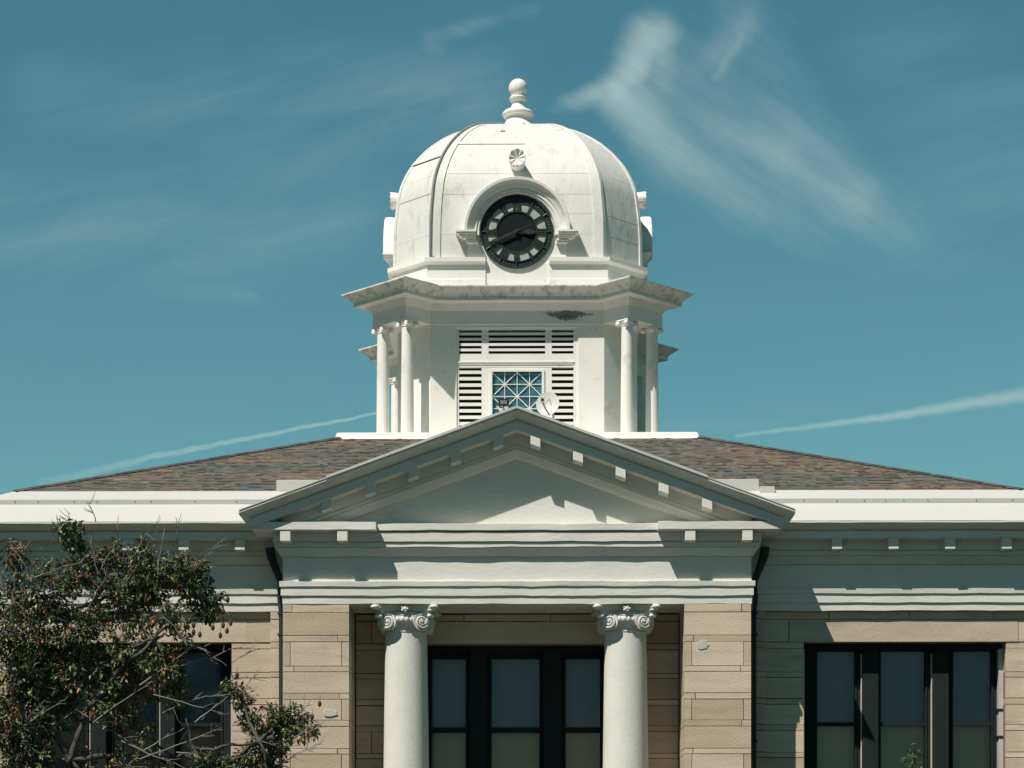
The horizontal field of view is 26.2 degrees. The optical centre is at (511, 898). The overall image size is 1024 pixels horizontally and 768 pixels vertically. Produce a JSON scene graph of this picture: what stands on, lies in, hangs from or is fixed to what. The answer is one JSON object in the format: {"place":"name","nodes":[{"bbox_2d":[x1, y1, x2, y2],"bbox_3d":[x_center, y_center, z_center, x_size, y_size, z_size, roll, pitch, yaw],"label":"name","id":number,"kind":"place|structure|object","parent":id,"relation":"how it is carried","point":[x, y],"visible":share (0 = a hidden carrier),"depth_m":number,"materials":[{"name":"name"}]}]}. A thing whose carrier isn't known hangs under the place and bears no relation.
{"place":"outdoors","nodes":[
{"label":"outdoors","id":0,"kind":"place"},
{"bbox_2d":[0,0,1023,494],"label":"sky","id":1,"kind":"structure","parent":0,"point":[192,192],"materials":[{"name":"blue"}]},
{"bbox_3d":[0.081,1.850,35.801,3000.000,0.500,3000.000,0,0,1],"label":"ground","id":2,"kind":"structure","parent":0,"visible":0},
{"bbox_2d":[0,493,326,767],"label":"leafy tree","id":3,"kind":"object","parent":2,"relation":"on","point":[38,665],"visible":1,"depth_m":32.12,"materials":[{"name":"green plant"}]},
{"bbox_2d":[0,79,1023,767],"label":"courthouse","id":4,"kind":"structure","parent":2,"relation":"on","point":[454,569],"depth_m":36.77,"materials":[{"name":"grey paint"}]},
{"bbox_2d":[40,645,230,767],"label":"window","id":5,"kind":"structure","parent":4,"relation":"in","point":[205,679],"depth_m":37.38,"materials":[{"name":"black glass"}]},
{"bbox_2d":[496,399,508,411],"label":"floodlight","id":6,"kind":"object","parent":4,"relation":"on","point":[503,403],"visible":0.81,"depth_m":42.29,"materials":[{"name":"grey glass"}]},
{"bbox_2d":[427,646,604,767],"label":"window","id":7,"kind":"structure","parent":4,"relation":"in","point":[489,706],"depth_m":37.44,"materials":[{"name":"black glass"}]},
{"bbox_2d":[536,392,558,418],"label":"satellite dish","id":8,"kind":"object","parent":4,"relation":"on","point":[547,403],"visible":0.97,"depth_m":42.57,"materials":[{"name":"plastic"}]},
{"bbox_2d":[806,644,1000,767],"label":"window","id":9,"kind":"structure","parent":4,"relation":"in","point":[895,677],"depth_m":37.26,"materials":[{"name":"black glass"}]},
{"bbox_2d":[901,743,923,767],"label":"sapling","id":10,"kind":"object","parent":2,"relation":"on","point":[912,764],"visible":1,"depth_m":32.54,"materials":[{"name":"green plant"}]}
]}

